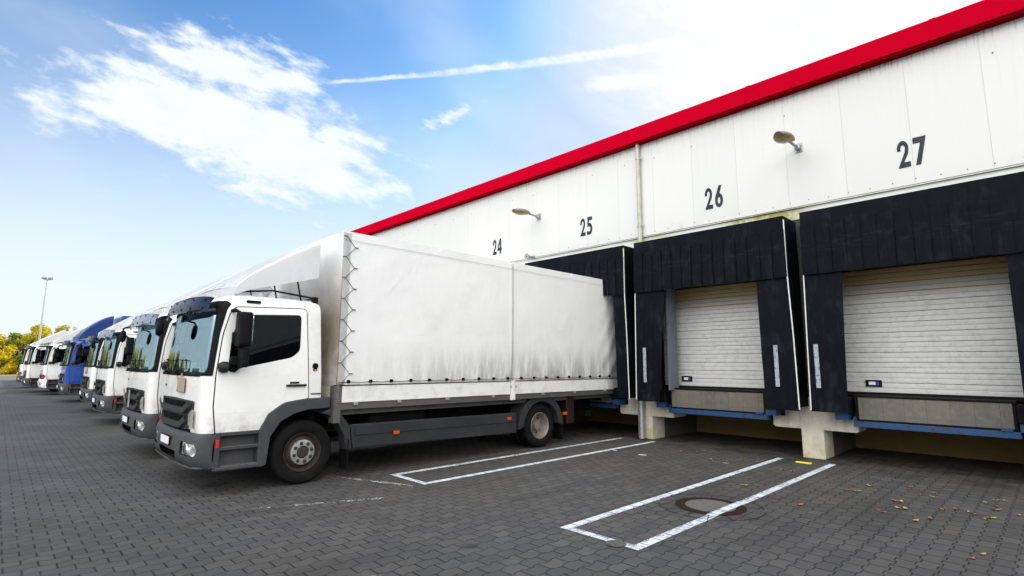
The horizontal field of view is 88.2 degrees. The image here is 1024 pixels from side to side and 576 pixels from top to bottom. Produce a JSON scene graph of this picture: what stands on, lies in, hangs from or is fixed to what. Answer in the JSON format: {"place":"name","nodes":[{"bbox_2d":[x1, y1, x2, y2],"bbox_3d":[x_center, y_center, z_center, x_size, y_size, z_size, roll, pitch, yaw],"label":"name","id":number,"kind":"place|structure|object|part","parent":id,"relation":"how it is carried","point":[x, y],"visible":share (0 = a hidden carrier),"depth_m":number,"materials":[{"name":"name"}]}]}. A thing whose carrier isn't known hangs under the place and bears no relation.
{"place":"outdoors","nodes":[
{"label":"outdoors","id":0,"kind":"place"},
{"bbox_2d":[0,376,16,379],"bbox_3d":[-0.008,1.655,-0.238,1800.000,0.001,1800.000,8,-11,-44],"label":"ground","id":1,"kind":"structure","parent":0,"point":[7,377],"depth_m":55.14,"materials":[{"name":"grey concrete"}]},
{"bbox_2d":[0,353,18,374],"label":"tree","id":2,"kind":"object","parent":1,"relation":"on","point":[8,366],"visible":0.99,"depth_m":61.83,"materials":[{"name":"yellow plant"}]},
{"bbox_2d":[38,277,52,339],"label":"light mast","id":3,"kind":"object","parent":1,"relation":"on","point":[46,279],"visible":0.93,"depth_m":57.02,"materials":[{"name":"metal"}]},
{"bbox_2d":[0,333,18,355],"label":"tree","id":4,"kind":"object","parent":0,"point":[9,350],"visible":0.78,"depth_m":63.47,"materials":[{"name":"yellow plant"}]},
{"bbox_2d":[0,332,23,355],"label":"tree","id":5,"kind":"object","parent":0,"point":[11,339],"visible":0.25,"depth_m":65.45,"materials":[{"name":"green plant"}]},
{"bbox_2d":[12,352,21,368],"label":"tree","id":6,"kind":"object","parent":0,"point":[18,357],"visible":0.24,"depth_m":62.88,"materials":[{"name":"green plant"}]},
{"bbox_2d":[14,323,52,356],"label":"tree","id":7,"kind":"object","parent":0,"point":[26,340],"visible":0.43,"depth_m":66.36,"materials":[{"name":"yellow plant"}]},
{"bbox_2d":[54,324,70,333],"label":"tree","id":8,"kind":"object","parent":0,"point":[60,328],"visible":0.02,"depth_m":70.54,"materials":[{"name":"yellow plant"}]},
{"bbox_2d":[0,0,981,346],"label":"sky","id":9,"kind":"structure","parent":0,"point":[153,153],"materials":[{"name":"blue"}]},
{"bbox_2d":[0,380,1023,575],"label":"paving","id":10,"kind":"structure","parent":0,"point":[86,489],"depth_m":6.07,"materials":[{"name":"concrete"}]},
{"bbox_2d":[16,331,68,381],"bbox_3d":[-28.538,4.996,36.985,9.125,3.668,2.864,8,-11,-44],"label":"truck","id":11,"kind":"object","parent":10,"relation":"on","point":[20,375],"visible":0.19,"depth_m":33.37,"materials":[{"name":"white paint"}]},
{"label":"door","id":12,"kind":"part","parent":11,"relation":"part of","materials":[{"name":"white paint"}]},
{"bbox_2d":[21,326,85,391],"bbox_3d":[-23.664,4.321,32.119,9.125,3.668,2.864,8,-11,-44],"label":"truck","id":13,"kind":"object","parent":10,"relation":"on","point":[31,378],"visible":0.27,"depth_m":28.58,"materials":[{"name":"white paint"}]},
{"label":"door","id":14,"kind":"part","parent":13,"relation":"part of","materials":[{"name":"white paint"}]},
{"bbox_2d":[37,324,90,388],"bbox_3d":[-20.897,4.030,30.003,9.125,3.668,2.864,8,-11,-44],"label":"truck","id":15,"kind":"object","parent":10,"relation":"on","point":[50,371],"visible":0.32,"depth_m":26.45,"materials":[{"name":"white paint"}]},
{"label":"door","id":16,"kind":"part","parent":15,"relation":"part of","materials":[{"name":"white paint"}]},
{"bbox_2d":[56,316,137,394],"bbox_3d":[-15.850,3.380,25.302,9.125,3.668,2.864,8,-11,-44],"label":"truck","id":17,"kind":"object","parent":10,"relation":"on","point":[71,374],"visible":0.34,"depth_m":21.80,"materials":[{"name":"blue paint"}]},
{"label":"door","id":18,"kind":"part","parent":17,"relation":"part of","materials":[{"name":"blue paint"}]},
{"bbox_2d":[79,309,148,401],"bbox_3d":[-11.371,2.785,21.011,9.125,3.668,2.864,8,-11,-44],"label":"truck","id":19,"kind":"object","parent":10,"relation":"on","point":[89,377],"visible":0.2,"depth_m":17.48,"materials":[{"name":"white paint"}]},
{"bbox_2d":[91,298,175,413],"bbox_3d":[-8.261,2.317,17.649,9.125,3.668,2.864,8,-11,-44],"label":"truck","id":20,"kind":"object","parent":10,"relation":"on","point":[110,383],"visible":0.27,"depth_m":14.03,"materials":[{"name":"white paint"}]},
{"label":"door","id":21,"kind":"part","parent":20,"relation":"part of","materials":[{"name":"white paint"}]},
{"bbox_2d":[119,265,277,439],"bbox_3d":[-3.916,1.656,12.896,9.125,3.668,2.864,8,-11,-44],"label":"truck","id":22,"kind":"object","parent":10,"relation":"on","point":[140,411],"visible":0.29,"depth_m":9.40,"materials":[{"name":"white paint"}]},
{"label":"door","id":23,"kind":"part","parent":22,"relation":"part of","materials":[{"name":"white paint"}]},
{"bbox_2d":[254,497,381,508],"bbox_3d":[-2.265,2.567,6.300,1.540,0.001,0.085,3,-9,-21],"label":"faded marking","id":24,"kind":"object","parent":10,"relation":"on","point":[320,503],"visible":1,"depth_m":6.28,"materials":[{"name":"paint"}]},
{"bbox_2d":[323,475,411,486],"bbox_3d":[-2.100,2.747,7.547,1.686,0.001,0.089,-3,-9,24],"label":"faded marking","id":25,"kind":"object","parent":10,"relation":"on","point":[375,481],"visible":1,"depth_m":7.43,"materials":[{"name":"paint"}]},
{"bbox_2d":[154,231,617,483],"bbox_3d":[-1.543,1.309,10.401,9.125,3.668,2.864,8,-11,-44],"label":"truck","id":26,"kind":"object","parent":10,"relation":"on","point":[351,339],"visible":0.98,"depth_m":8.24,"materials":[{"name":"white fabric"}]},
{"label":"door","id":27,"kind":"part","parent":26,"relation":"part of","materials":[{"name":"white paint"}]},
{"bbox_2d":[390,438,654,484],"bbox_3d":[0.646,3.069,9.691,6.040,0.001,0.910,8,-11,-44],"label":"bay marking","id":28,"kind":"object","parent":10,"relation":"on","point":[407,478],"visible":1,"depth_m":8.84,"materials":[{"name":"white paint"}]},
{"bbox_2d":[605,540,626,546],"bbox_3d":[0.972,2.380,4.923,0.190,0.001,0.200,8,-11,-44],"label":"mortar patch","id":29,"kind":"object","parent":10,"relation":"on","point":[616,543],"visible":1,"depth_m":4.92,"materials":[{"name":"grey concrete"}]},
{"bbox_2d":[636,401,647,439],"bbox_3d":[2.928,2.892,11.941,0.180,1.020,0.180,8,-11,-44],"label":"steel bollard","id":30,"kind":"object","parent":10,"relation":"on","point":[641,421],"visible":0.73,"depth_m":11.88,"materials":[{"name":"metal"}]},
{"bbox_2d":[561,458,835,549],"bbox_3d":[2.982,2.717,7.161,6.040,0.001,0.930,8,-11,-44],"label":"bay marking","id":31,"kind":"object","parent":10,"relation":"on","point":[651,541],"visible":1,"depth_m":6.13,"materials":[{"name":"white paint"}]},
{"bbox_2d":[655,493,765,520],"bbox_3d":[2.386,2.581,6.273,1.261,0.010,1.207,1,-8,-6],"label":"manhole cover","id":32,"kind":"object","parent":10,"relation":"on","point":[711,506],"visible":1,"depth_m":6.21,"materials":[{"name":"metal"}]},
{"bbox_2d":[350,0,1023,463],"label":"warehouse","id":33,"kind":"structure","parent":0,"point":[932,362],"depth_m":9.83,"materials":[{"name":"white metal"}]},
{"bbox_2d":[512,208,540,219],"bbox_3d":[0.395,-2.093,14.831,1.000,0.186,0.320,8,-11,-44],"label":"wall lamp","id":34,"kind":"object","parent":33,"relation":"attached to","point":[518,211],"visible":1,"depth_m":14.67,"materials":[{"name":"metal"}]},
{"bbox_2d":[524,253,534,258],"bbox_3d":[0.556,-0.882,14.938,0.354,0.170,0.210,6,-10,-33],"label":"horn speaker","id":35,"kind":"object","parent":33,"relation":"attached to","point":[527,256],"visible":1,"depth_m":14.89},
{"bbox_2d":[525,245,635,398],"bbox_3d":[1.671,0.935,13.251,0.704,3.506,3.299,8,-11,-44],"label":"dock shelter","id":36,"kind":"object","parent":33,"relation":"attached to","point":[611,267],"visible":0.39,"depth_m":12.16,"materials":[{"name":"rubber"}]},
{"bbox_2d":[635,144,644,241],"bbox_3d":[3.082,-2.277,12.698,0.118,2.470,0.185,19,-20,-65],"label":"downpipe","id":37,"kind":"object","parent":33,"relation":"attached to","point":[638,186],"visible":0.91,"depth_m":12.67,"materials":[{"name":"metal"}]},
{"bbox_2d":[662,281,764,390],"bbox_3d":[4.391,1.010,11.189,0.080,2.287,2.720,8,-11,-44],"label":"dock door","id":38,"kind":"structure","parent":33,"relation":"in","point":[719,340],"depth_m":11.20,"materials":[{"name":"white metal"}]},
{"bbox_2d":[633,216,808,410],"bbox_3d":[4.079,0.600,10.789,0.704,3.518,3.299,8,-11,-44],"label":"dock shelter","id":39,"kind":"object","parent":33,"relation":"attached to","point":[743,251],"visible":1,"depth_m":10.24,"materials":[{"name":"rubber"}]},
{"bbox_2d":[773,131,802,152],"bbox_3d":[5.184,-2.773,9.938,1.000,0.186,0.320,8,-11,-44],"label":"wall lamp","id":40,"kind":"object","parent":33,"relation":"attached to","point":[782,137],"visible":1,"depth_m":9.77,"materials":[{"name":"metal"}]},
{"bbox_2d":[799,171,1023,413],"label":"dock shelter","id":41,"kind":"object","parent":33,"relation":"attached to","point":[980,217],"visible":1,"depth_m":8.46,"materials":[{"name":"rubber"}]},
{"bbox_2d":[842,255,1023,401],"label":"dock door","id":42,"kind":"structure","parent":33,"relation":"in","point":[942,328],"depth_m":8.62,"materials":[{"name":"white metal"}]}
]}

